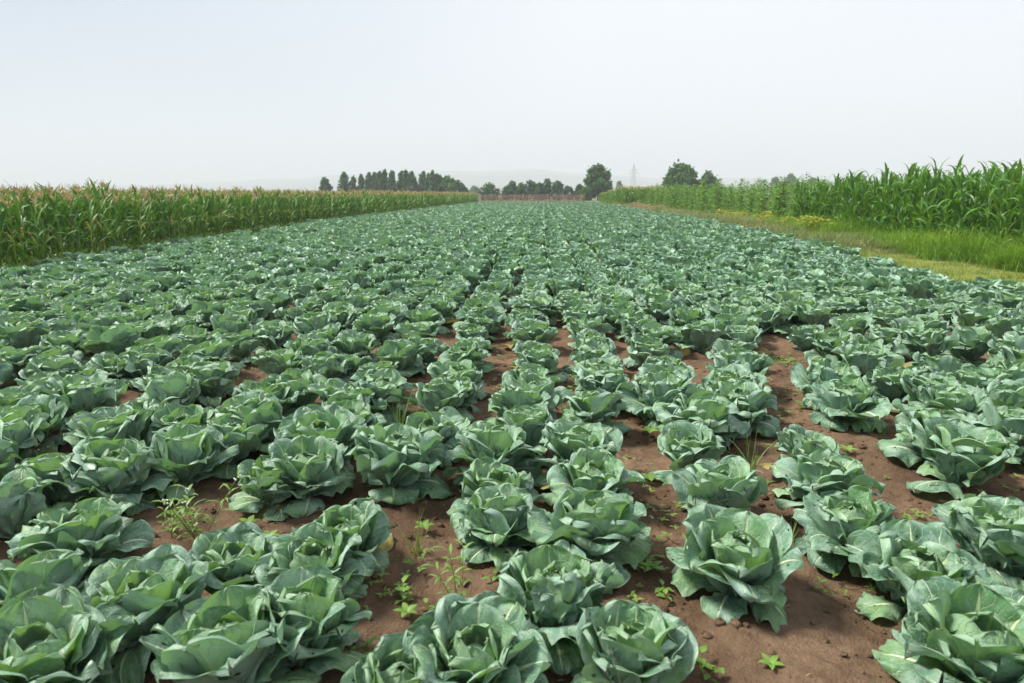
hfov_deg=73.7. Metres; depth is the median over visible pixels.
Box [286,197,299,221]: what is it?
corn plant
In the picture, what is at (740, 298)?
cabbage
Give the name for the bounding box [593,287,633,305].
cabbage
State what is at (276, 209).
corn plant
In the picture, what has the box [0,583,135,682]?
cabbage
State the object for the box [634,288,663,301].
cabbage
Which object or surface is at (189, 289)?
cabbage
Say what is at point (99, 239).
corn plant
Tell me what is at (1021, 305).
cabbage
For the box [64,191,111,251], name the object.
corn plant
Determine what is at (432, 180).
slender tree
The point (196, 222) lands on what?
corn plant
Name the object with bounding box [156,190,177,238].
corn plant
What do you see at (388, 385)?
cabbage
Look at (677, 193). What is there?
bean plant
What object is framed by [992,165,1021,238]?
corn plant
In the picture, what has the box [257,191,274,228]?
corn plant
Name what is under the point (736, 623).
soil crumbs
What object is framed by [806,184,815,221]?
corn plant
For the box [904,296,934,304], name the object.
cabbage
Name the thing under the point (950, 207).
corn plant
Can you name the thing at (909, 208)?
corn plant
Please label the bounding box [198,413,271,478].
cabbage
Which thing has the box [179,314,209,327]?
cabbage
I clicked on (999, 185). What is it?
corn plant
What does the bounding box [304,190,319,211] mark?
corn plant
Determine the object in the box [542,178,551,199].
tree
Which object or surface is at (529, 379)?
cabbage
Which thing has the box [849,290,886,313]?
cabbage
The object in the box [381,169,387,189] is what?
slender tree
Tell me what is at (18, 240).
corn plant
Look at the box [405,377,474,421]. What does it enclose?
cabbage
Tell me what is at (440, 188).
broad tree
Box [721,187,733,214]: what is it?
bean plant
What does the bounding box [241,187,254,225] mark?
corn plant
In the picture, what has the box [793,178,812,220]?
corn plant
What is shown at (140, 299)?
cabbage
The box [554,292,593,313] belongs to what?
cabbage
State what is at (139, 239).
corn plant
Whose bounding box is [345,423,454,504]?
cabbage
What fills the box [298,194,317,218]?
corn plant
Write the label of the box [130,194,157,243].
corn plant
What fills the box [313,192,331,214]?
corn plant
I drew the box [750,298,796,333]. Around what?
cabbage
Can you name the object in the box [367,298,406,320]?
cabbage
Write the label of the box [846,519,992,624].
cabbage
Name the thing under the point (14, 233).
corn plant
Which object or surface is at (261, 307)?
cabbage
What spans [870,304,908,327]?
cabbage
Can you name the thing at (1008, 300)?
cabbage
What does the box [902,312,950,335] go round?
cabbage
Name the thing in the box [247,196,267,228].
corn plant
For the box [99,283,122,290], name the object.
cabbage
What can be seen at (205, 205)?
corn plant
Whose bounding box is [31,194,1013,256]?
ground
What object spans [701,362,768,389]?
cabbage
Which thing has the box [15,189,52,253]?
corn plant
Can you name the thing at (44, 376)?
cabbage
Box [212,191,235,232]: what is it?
corn plant
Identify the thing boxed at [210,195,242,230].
corn plant
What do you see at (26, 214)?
corn plant
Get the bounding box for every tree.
[318,176,332,191]
[337,171,353,191]
[350,175,356,190]
[356,174,364,191]
[364,172,372,190]
[372,171,377,188]
[372,171,384,191]
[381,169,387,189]
[385,170,396,191]
[396,170,403,191]
[401,169,408,190]
[404,171,418,191]
[417,171,425,191]
[423,173,429,191]
[428,170,437,191]
[434,173,442,191]
[436,175,455,192]
[437,184,446,192]
[448,179,467,192]
[468,185,479,196]
[478,182,501,199]
[501,186,509,199]
[507,180,516,199]
[514,182,528,199]
[524,180,536,199]
[533,182,545,198]
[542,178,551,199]
[550,180,564,199]
[562,185,575,199]
[574,184,583,199]
[583,163,612,200]
[616,181,622,187]
[661,158,702,194]
[700,170,717,187]
[769,177,779,192]
[782,173,796,196]
[807,176,816,187]
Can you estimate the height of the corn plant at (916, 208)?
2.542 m
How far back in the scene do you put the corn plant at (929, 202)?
21.62 m
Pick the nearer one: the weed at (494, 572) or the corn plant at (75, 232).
the weed at (494, 572)
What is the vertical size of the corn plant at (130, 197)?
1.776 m
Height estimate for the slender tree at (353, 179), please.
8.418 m
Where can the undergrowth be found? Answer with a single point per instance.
(8, 261)
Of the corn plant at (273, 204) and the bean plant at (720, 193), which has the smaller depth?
the corn plant at (273, 204)
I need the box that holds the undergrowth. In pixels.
[0,201,475,269]
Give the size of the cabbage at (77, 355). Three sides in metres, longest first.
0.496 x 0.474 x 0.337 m
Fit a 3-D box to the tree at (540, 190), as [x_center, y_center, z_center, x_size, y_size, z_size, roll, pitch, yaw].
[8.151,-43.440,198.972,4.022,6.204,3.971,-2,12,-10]
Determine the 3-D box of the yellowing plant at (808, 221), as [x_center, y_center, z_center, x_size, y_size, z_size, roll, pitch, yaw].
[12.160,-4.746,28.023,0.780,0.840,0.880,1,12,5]
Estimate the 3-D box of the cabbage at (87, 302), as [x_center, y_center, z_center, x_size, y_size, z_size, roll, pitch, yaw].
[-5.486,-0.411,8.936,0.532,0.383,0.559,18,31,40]
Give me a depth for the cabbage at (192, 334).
6.93 m
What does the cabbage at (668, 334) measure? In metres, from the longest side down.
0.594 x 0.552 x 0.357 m
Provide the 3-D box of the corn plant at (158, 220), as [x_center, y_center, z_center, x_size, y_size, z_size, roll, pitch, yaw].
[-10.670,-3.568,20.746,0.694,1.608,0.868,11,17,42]
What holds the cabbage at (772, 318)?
on the soil bed
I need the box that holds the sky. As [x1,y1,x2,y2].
[0,0,1023,186]
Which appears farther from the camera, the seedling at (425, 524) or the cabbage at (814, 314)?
the cabbage at (814, 314)
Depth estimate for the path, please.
15.64 m
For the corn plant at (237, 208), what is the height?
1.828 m
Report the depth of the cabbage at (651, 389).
4.95 m
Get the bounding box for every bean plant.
[646,185,654,204]
[658,184,665,206]
[663,184,670,206]
[666,183,676,208]
[673,185,682,208]
[674,183,680,207]
[681,187,690,210]
[695,178,709,211]
[697,183,707,210]
[699,185,709,212]
[703,184,714,212]
[708,179,720,211]
[709,178,724,212]
[709,181,722,213]
[720,187,731,214]
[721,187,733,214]
[724,187,734,213]
[734,178,747,216]
[735,191,745,213]
[742,184,756,215]
[743,187,754,217]
[751,180,765,218]
[754,179,771,217]
[757,192,767,218]
[767,182,788,218]
[768,185,783,218]
[771,175,789,216]
[786,188,799,217]
[795,184,809,219]
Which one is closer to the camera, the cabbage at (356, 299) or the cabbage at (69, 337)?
the cabbage at (69, 337)
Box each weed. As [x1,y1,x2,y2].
[34,283,53,299]
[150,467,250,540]
[157,499,186,536]
[341,636,379,654]
[394,575,413,604]
[419,539,473,597]
[422,597,435,610]
[481,568,498,585]
[655,579,673,600]
[696,645,725,681]
[768,356,793,362]
[795,400,811,409]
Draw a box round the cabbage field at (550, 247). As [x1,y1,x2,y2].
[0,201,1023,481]
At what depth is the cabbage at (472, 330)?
7.21 m
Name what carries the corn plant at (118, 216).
on the field soil
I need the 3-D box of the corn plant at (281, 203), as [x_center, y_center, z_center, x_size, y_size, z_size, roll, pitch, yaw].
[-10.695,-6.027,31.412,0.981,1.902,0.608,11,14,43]
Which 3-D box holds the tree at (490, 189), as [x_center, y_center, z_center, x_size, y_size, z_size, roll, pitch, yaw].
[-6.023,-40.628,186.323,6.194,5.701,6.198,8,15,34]
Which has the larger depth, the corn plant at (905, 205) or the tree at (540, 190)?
the tree at (540, 190)
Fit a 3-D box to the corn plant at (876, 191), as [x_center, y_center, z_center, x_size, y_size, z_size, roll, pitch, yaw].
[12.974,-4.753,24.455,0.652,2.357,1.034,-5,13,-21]
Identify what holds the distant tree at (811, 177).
on the ground at (593, 199)
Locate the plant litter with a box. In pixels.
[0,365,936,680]
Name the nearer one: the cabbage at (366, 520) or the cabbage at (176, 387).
the cabbage at (366, 520)
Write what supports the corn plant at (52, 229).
on the field soil
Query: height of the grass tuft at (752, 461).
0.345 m
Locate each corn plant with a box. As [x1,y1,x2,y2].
[0,185,13,266]
[0,191,25,264]
[0,198,40,259]
[0,198,44,265]
[0,207,14,255]
[2,194,38,260]
[6,186,50,255]
[11,191,62,259]
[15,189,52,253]
[21,190,67,258]
[24,203,52,258]
[35,184,73,256]
[36,192,82,256]
[46,200,69,251]
[49,187,83,249]
[52,190,97,251]
[52,192,99,252]
[62,199,95,251]
[63,184,89,237]
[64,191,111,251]
[74,192,88,253]
[74,197,116,251]
[77,178,122,249]
[85,199,106,252]
[92,189,126,245]
[94,187,106,251]
[97,183,125,243]
[102,190,146,243]
[102,193,127,245]
[103,194,136,245]
[103,196,133,245]
[117,194,135,248]
[123,199,159,245]
[125,192,151,233]
[128,185,150,244]
[128,201,150,247]
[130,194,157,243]
[133,191,168,242]
[144,184,161,242]
[144,198,159,242]
[149,196,165,242]
[150,191,176,240]
[151,187,170,239]
[153,198,163,240]
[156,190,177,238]
[157,198,172,239]
[158,187,185,237]
[161,187,192,236]
[167,198,180,230]
[173,194,188,229]
[175,190,200,237]
[178,192,188,237]
[184,194,205,233]
[185,185,207,236]
[185,196,200,235]
[186,188,207,234]
[194,186,211,224]
[194,189,213,233]
[194,189,219,236]
[199,191,218,235]
[207,193,229,225]
[208,188,233,229]
[208,189,236,232]
[208,191,220,234]
[208,193,234,230]
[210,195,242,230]
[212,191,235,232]
[221,189,238,228]
[226,191,249,229]
[227,193,245,229]
[230,191,246,229]
[230,197,243,229]
[238,190,248,229]
[240,190,250,230]
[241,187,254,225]
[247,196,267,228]
[248,195,257,230]
[248,196,263,231]
[249,203,263,230]
[254,191,262,221]
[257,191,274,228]
[257,198,276,227]
[258,189,275,225]
[264,188,278,225]
[268,193,283,224]
[271,188,287,223]
[271,193,284,225]
[275,193,292,224]
[275,194,290,224]
[279,191,287,221]
[285,195,297,221]
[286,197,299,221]
[287,190,296,218]
[288,192,297,221]
[295,196,303,218]
[296,194,310,221]
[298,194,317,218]
[298,195,305,221]
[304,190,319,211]
[305,194,314,218]
[310,195,317,219]
[311,193,319,218]
[312,196,327,218]
[313,191,329,217]
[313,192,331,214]
[315,194,325,218]
[322,193,326,217]
[325,194,330,218]
[325,194,335,217]
[331,193,345,216]
[333,196,342,216]
[787,175,804,219]
[788,178,806,219]
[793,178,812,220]
[795,187,809,215]
[803,186,817,222]
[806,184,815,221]
[808,176,820,215]
[808,180,827,223]
[809,180,828,216]
[813,177,836,221]
[820,183,831,223]
[825,184,837,220]
[826,173,845,218]
[830,177,852,223]
[831,178,842,219]
[834,172,856,225]
[835,169,868,224]
[835,173,852,223]
[844,182,860,228]
[852,178,862,221]
[854,171,874,221]
[855,175,869,216]
[855,177,875,223]
[855,183,870,229]
[856,180,873,222]
[863,181,882,230]
[864,175,887,226]
[865,162,900,231]
[873,187,892,223]
[875,171,883,227]
[877,172,898,229]
[877,172,898,233]
[885,171,915,232]
[885,182,903,232]
[892,162,918,233]
[895,162,920,231]
[898,167,931,233]
[904,183,919,233]
[905,169,929,234]
[906,163,919,232]
[907,164,936,218]
[909,162,936,234]
[911,157,951,231]
[915,171,945,237]
[922,174,938,232]
[924,173,963,236]
[925,170,950,234]
[927,172,952,232]
[933,178,950,233]
[937,165,975,236]
[941,170,973,232]
[942,178,954,233]
[947,170,977,236]
[952,177,979,227]
[964,167,994,238]
[964,170,984,233]
[966,169,980,232]
[970,161,999,231]
[970,164,1013,240]
[976,173,1014,238]
[979,162,1023,244]
[981,165,1018,241]
[990,160,1022,242]
[990,161,1022,235]
[991,228,1013,250]
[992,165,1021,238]
[993,166,1023,245]
[1001,173,1023,246]
[1005,170,1023,246]
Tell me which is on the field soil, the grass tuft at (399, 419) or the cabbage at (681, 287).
the cabbage at (681, 287)
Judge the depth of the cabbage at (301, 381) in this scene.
5.19 m
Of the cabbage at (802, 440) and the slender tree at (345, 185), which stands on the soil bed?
the cabbage at (802, 440)
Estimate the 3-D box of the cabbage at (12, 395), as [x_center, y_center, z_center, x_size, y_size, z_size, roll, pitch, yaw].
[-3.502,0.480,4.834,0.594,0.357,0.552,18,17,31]
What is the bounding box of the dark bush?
[578,186,592,200]
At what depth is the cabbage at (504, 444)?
3.84 m
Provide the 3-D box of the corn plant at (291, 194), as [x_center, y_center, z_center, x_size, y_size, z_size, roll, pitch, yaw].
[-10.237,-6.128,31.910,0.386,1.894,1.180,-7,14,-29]
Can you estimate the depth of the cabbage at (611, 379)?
5.17 m
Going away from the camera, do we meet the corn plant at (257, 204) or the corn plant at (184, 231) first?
the corn plant at (184, 231)
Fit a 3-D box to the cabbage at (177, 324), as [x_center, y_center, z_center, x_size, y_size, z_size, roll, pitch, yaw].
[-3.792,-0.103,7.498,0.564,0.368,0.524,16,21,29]
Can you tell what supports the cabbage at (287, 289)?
on the field soil
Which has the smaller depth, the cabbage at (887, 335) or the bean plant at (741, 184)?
the cabbage at (887, 335)
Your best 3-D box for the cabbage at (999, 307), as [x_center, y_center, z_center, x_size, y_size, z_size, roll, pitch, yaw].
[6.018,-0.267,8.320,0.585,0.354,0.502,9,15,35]
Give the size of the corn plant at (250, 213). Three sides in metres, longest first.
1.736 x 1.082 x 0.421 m
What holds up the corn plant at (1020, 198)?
on the ground at (593, 199)
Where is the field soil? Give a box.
[0,234,957,388]
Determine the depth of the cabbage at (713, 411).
4.42 m
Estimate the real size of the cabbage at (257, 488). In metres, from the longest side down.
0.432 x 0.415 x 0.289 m
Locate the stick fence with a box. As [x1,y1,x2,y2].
[478,194,584,201]
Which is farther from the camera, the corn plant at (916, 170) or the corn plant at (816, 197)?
the corn plant at (816, 197)
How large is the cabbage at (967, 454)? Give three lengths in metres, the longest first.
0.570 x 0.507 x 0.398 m
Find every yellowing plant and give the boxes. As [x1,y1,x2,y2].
[798,215,818,229]
[802,216,823,228]
[808,216,828,226]
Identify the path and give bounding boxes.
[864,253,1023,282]
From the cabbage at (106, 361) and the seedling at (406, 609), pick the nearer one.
the seedling at (406, 609)
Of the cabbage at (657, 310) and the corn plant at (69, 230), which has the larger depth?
the corn plant at (69, 230)
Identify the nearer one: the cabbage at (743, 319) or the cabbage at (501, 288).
the cabbage at (743, 319)
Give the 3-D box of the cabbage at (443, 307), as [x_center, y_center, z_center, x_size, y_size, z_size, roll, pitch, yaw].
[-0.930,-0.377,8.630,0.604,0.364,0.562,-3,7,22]
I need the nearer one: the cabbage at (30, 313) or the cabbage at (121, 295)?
the cabbage at (30, 313)
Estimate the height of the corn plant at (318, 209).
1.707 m
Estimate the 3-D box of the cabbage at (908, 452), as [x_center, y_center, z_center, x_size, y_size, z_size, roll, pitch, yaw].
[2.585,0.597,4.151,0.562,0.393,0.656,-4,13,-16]
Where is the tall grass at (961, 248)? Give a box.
[753,207,1023,272]
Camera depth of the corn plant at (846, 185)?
26.39 m
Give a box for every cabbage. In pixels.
[0,277,26,289]
[0,283,9,289]
[0,290,36,302]
[0,303,23,314]
[0,314,51,348]
[0,338,9,347]
[0,344,52,385]
[0,380,52,409]
[0,394,68,461]
[0,467,73,538]
[0,548,92,607]
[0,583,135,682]
[2,295,48,312]
[2,415,68,463]
[3,452,91,508]
[5,497,154,578]
[7,311,48,321]
[11,287,35,291]
[14,371,65,388]
[18,354,81,378]
[23,345,83,371]
[27,278,63,289]
[30,373,127,420]
[32,279,80,296]
[32,288,62,299]
[35,306,64,320]
[39,329,92,363]
[43,298,65,307]
[47,300,88,313]
[48,295,74,300]
[48,318,74,330]
[55,310,87,322]
[56,364,107,377]
[57,406,117,443]
[60,436,178,514]
[63,405,151,447]
[64,286,108,297]
[70,314,126,330]
[72,292,113,311]
[75,279,88,287]
[80,324,143,355]
[80,543,208,682]
[86,304,122,315]
[86,351,132,379]
[94,288,133,302]
[95,300,135,310]
[97,312,137,322]
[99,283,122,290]
[114,317,175,338]
[114,346,174,386]
[120,285,153,301]
[122,399,167,446]
[123,303,170,320]
[128,365,184,401]
[129,293,161,304]
[131,335,182,359]
[133,279,163,292]
[136,370,214,411]
[139,584,321,682]
[143,297,183,317]
[143,424,239,499]
[147,403,213,443]
[148,313,185,338]
[154,291,181,298]
[165,354,208,370]
[168,288,187,296]
[170,325,220,358]
[178,298,197,315]
[178,339,245,369]
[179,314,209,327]
[181,292,213,301]
[182,360,240,406]
[183,285,200,293]
[185,301,228,329]
[189,521,280,594]
[198,285,227,302]
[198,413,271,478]
[207,313,252,334]
[207,390,265,423]
[210,280,242,288]
[210,300,230,313]
[212,305,263,324]
[213,287,234,299]
[218,328,260,362]
[225,297,255,305]
[225,394,289,454]
[226,284,264,299]
[228,455,316,520]
[231,298,277,320]
[232,379,298,418]
[244,281,272,288]
[250,320,294,353]
[251,347,308,374]
[251,521,376,601]
[255,286,295,318]
[257,435,355,521]
[257,564,371,674]
[260,368,327,410]
[263,287,293,307]
[264,303,282,320]
[265,320,295,339]
[273,404,367,472]
[283,306,306,321]
[284,333,338,368]
[286,311,340,347]
[289,284,314,305]
[295,296,325,312]
[301,351,355,383]
[305,289,343,303]
[305,498,393,572]
[306,378,386,411]
[309,322,342,352]
[317,301,364,332]
[323,280,359,292]
[327,286,353,301]
[328,399,386,449]
[330,328,380,362]
[335,291,371,316]
[337,354,371,382]
[340,632,442,682]
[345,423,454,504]
[350,366,417,426]
[352,288,384,298]
[352,311,399,341]
[354,360,398,373]
[359,292,380,300]
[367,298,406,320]
[367,301,407,331]
[375,339,426,377]
[381,291,412,319]
[393,320,442,346]
[396,593,552,682]
[400,303,449,333]
[405,278,441,292]
[405,287,432,309]
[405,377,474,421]
[405,406,469,468]
[406,295,419,309]
[407,335,446,368]
[416,297,458,324]
[424,294,455,316]
[427,359,489,403]
[431,284,455,295]
[434,288,467,320]
[437,340,493,372]
[439,375,480,412]
[443,420,546,485]
[445,336,490,360]
[447,456,538,516]
[450,482,547,571]
[452,298,506,333]
[452,323,495,349]
[456,313,497,340]
[470,293,509,319]
[473,279,511,307]
[479,289,506,308]
[482,539,623,674]
[483,387,550,424]
[493,403,555,463]
[499,362,560,390]
[502,308,545,337]
[502,318,557,350]
[502,369,567,419]
[507,294,554,326]
[507,340,559,373]
[513,281,548,296]
[515,287,555,303]
[515,349,568,381]
[526,289,561,324]
[527,417,622,486]
[527,487,653,587]
[539,447,644,505]
[552,288,588,313]
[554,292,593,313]
[556,297,590,319]
[561,302,616,333]
[561,338,622,378]
[561,389,631,433]
[562,315,569,328]
[566,319,609,347]
[567,364,634,405]
[568,328,614,362]
[571,599,697,682]
[572,353,627,394]
[588,283,620,306]
[589,284,622,304]
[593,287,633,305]
[603,301,641,333]
[608,298,635,306]
[614,310,657,344]
[620,370,705,429]
[622,335,669,367]
[631,283,661,305]
[632,321,689,358]
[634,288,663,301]
[634,361,697,383]
[636,287,685,324]
[638,354,693,373]
[641,300,677,324]
[647,420,726,483]
[653,391,750,453]
[666,503,804,632]
[667,306,711,326]
[672,455,767,512]
[673,283,705,295]
[673,326,684,347]
[675,289,716,306]
[679,287,703,304]
[680,317,722,353]
[691,298,717,312]
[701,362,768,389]
[702,298,738,316]
[704,338,767,367]
[706,313,759,344]
[706,348,774,389]
[706,380,780,438]
[713,285,744,301]
[719,305,762,336]
[720,325,773,355]
[721,297,729,302]
[727,287,767,299]
[728,291,771,306]
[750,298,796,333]
[751,284,786,297]
[755,306,790,333]
[760,424,845,468]
[763,288,812,303]
[770,449,886,509]
[774,427,789,456]
[779,296,826,324]
[786,324,823,353]
[789,286,822,292]
[790,358,863,409]
[792,485,897,578]
[794,303,839,328]
[804,328,854,361]
[805,374,890,432]
[811,291,838,301]
[824,342,904,381]
[825,296,866,316]
[826,285,869,296]
[829,313,880,336]
[840,334,892,350]
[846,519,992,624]
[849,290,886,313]
[854,324,901,354]
[861,366,927,403]
[866,294,906,314]
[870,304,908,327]
[872,576,1023,682]
[873,298,920,323]
[874,287,905,296]
[877,398,973,486]
[889,318,924,330]
[890,367,979,423]
[892,328,959,367]
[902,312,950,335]
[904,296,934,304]
[906,416,1023,499]
[908,383,993,426]
[911,351,974,375]
[917,303,933,314]
[926,302,960,328]
[930,290,967,303]
[932,491,1023,590]
[941,326,997,366]
[946,367,1012,388]
[949,296,986,305]
[950,302,1005,326]
[963,286,982,294]
[966,285,1007,305]
[967,399,1023,464]
[975,314,994,330]
[979,335,1023,367]
[981,378,1023,408]
[985,342,1023,367]
[986,303,1019,316]
[987,313,1023,339]
[988,279,1023,292]
[988,288,1023,307]
[991,358,1023,373]
[1002,324,1023,340]
[1004,309,1023,316]
[1012,289,1023,294]
[1016,301,1023,308]
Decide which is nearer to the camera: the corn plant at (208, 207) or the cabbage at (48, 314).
the cabbage at (48, 314)
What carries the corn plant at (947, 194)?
on the ground at (593, 199)
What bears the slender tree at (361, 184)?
on the ground at (593, 199)
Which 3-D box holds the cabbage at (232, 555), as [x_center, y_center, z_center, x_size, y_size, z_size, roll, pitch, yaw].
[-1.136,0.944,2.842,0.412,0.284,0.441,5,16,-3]
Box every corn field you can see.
[0,178,479,264]
[598,155,1022,245]
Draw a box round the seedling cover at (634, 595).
[10,351,1022,662]
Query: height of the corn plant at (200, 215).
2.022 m
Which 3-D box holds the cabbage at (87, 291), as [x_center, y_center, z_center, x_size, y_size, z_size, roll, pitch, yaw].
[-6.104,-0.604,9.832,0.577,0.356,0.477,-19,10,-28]
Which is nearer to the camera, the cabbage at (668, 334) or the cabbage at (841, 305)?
the cabbage at (668, 334)
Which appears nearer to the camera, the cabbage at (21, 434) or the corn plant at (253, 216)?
the cabbage at (21, 434)
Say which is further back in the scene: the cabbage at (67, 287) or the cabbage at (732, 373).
the cabbage at (67, 287)
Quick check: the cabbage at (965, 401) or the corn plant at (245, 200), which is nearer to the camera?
the cabbage at (965, 401)
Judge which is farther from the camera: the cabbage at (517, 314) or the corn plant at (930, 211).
the corn plant at (930, 211)
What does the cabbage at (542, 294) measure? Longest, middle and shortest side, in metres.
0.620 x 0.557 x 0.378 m
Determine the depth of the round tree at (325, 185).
211.60 m
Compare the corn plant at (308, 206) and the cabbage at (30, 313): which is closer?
the cabbage at (30, 313)
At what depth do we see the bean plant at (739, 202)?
42.78 m
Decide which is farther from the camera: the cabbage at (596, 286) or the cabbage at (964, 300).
the cabbage at (596, 286)
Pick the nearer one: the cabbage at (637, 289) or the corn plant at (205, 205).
the cabbage at (637, 289)
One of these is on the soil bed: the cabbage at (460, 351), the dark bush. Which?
the cabbage at (460, 351)
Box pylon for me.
[630,165,638,185]
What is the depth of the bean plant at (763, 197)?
38.05 m
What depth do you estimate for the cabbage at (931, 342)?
6.56 m
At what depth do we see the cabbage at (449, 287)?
9.87 m
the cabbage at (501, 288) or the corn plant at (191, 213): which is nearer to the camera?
the cabbage at (501, 288)
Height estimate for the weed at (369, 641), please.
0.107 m
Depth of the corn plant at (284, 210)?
30.75 m
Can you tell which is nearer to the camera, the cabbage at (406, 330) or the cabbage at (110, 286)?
the cabbage at (406, 330)
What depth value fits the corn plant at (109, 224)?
17.10 m
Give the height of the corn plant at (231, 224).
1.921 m
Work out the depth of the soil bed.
3.35 m
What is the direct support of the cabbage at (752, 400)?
on the soil bed
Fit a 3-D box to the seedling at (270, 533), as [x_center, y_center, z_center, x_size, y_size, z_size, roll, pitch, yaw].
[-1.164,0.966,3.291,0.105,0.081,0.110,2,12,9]
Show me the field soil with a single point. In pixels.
(560, 324)
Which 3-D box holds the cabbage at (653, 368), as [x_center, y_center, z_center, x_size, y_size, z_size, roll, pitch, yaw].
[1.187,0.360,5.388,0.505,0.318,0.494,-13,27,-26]
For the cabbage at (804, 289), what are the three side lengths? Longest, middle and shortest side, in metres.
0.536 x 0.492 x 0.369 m
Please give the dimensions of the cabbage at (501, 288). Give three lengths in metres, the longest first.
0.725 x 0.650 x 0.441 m
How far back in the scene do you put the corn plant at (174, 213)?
21.68 m
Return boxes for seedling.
[238,515,261,522]
[264,529,278,535]
[394,602,416,616]
[414,519,433,531]
[638,557,662,570]
[640,426,658,439]
[641,473,659,480]
[758,653,784,669]
[839,445,858,454]
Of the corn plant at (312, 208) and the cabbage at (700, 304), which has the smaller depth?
the cabbage at (700, 304)
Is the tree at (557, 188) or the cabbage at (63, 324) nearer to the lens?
the cabbage at (63, 324)
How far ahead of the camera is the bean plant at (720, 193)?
47.05 m
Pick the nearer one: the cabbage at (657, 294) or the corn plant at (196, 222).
the cabbage at (657, 294)
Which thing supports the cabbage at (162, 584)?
on the soil bed
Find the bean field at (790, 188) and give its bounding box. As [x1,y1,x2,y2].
[640,173,953,228]
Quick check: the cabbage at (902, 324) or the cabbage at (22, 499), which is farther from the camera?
the cabbage at (902, 324)
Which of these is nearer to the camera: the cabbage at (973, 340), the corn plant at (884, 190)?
the cabbage at (973, 340)
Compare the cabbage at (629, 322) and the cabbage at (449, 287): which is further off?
the cabbage at (449, 287)
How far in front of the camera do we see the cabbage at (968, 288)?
9.81 m
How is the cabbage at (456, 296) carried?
on the field soil
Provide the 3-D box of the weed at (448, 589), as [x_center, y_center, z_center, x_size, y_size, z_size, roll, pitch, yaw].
[-0.255,0.959,2.749,0.231,0.327,0.220,-1,12,-4]
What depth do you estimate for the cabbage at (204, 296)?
9.26 m
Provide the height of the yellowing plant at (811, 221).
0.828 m
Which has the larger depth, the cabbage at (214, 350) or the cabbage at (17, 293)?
the cabbage at (17, 293)
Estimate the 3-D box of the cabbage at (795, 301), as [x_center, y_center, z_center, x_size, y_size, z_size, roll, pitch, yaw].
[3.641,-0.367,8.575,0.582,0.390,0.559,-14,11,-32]
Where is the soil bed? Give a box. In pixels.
[0,324,1023,682]
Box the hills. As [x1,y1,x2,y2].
[0,169,888,193]
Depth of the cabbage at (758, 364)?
5.63 m
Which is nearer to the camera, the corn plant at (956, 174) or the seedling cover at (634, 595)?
the seedling cover at (634, 595)
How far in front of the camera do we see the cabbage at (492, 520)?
3.09 m
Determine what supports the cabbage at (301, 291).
on the field soil
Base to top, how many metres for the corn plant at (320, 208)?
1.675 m
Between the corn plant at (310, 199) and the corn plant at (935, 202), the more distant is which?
the corn plant at (310, 199)
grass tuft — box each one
[373,394,411,423]
[390,507,431,558]
[727,428,779,473]
[770,507,818,545]
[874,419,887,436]
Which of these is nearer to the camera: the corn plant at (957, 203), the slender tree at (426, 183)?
the corn plant at (957, 203)
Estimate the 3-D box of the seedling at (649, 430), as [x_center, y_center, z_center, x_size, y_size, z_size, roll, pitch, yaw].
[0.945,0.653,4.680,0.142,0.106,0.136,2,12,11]
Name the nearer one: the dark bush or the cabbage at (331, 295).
the cabbage at (331, 295)
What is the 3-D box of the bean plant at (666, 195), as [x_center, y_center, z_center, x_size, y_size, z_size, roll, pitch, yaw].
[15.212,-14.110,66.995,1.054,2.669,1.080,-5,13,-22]
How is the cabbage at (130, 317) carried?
on the field soil
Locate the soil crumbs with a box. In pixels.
[2,361,1023,682]
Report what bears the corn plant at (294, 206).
on the field soil
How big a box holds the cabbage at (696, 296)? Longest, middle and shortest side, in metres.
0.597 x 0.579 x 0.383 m
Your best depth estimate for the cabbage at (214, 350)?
6.14 m
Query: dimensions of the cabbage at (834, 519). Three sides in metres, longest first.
0.556 x 0.520 x 0.339 m
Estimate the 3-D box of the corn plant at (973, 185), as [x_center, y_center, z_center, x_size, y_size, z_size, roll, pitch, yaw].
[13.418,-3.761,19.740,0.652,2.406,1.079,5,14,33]
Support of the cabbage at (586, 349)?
on the soil bed
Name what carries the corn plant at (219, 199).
on the field soil
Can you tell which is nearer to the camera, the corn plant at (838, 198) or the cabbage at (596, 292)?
the cabbage at (596, 292)
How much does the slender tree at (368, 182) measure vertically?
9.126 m
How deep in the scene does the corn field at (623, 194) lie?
24.84 m
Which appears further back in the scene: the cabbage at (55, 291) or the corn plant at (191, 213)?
the corn plant at (191, 213)
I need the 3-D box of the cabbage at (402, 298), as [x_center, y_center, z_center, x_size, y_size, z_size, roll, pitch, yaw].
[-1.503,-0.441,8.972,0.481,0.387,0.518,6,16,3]
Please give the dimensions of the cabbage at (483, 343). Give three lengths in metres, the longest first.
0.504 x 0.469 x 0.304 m
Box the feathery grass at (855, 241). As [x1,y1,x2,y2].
[613,201,917,253]
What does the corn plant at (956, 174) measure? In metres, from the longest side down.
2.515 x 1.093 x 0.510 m
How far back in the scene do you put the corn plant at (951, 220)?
19.24 m
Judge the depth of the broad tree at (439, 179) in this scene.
212.51 m
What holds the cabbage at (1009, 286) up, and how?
on the field soil
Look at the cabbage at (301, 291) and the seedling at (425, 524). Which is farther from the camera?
the cabbage at (301, 291)
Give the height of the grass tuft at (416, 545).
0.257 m
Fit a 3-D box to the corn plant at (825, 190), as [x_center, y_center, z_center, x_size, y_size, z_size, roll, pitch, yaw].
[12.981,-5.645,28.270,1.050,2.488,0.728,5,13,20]
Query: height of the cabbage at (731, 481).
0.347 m
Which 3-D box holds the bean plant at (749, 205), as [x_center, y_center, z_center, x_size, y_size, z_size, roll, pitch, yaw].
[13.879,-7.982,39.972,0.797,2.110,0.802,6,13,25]

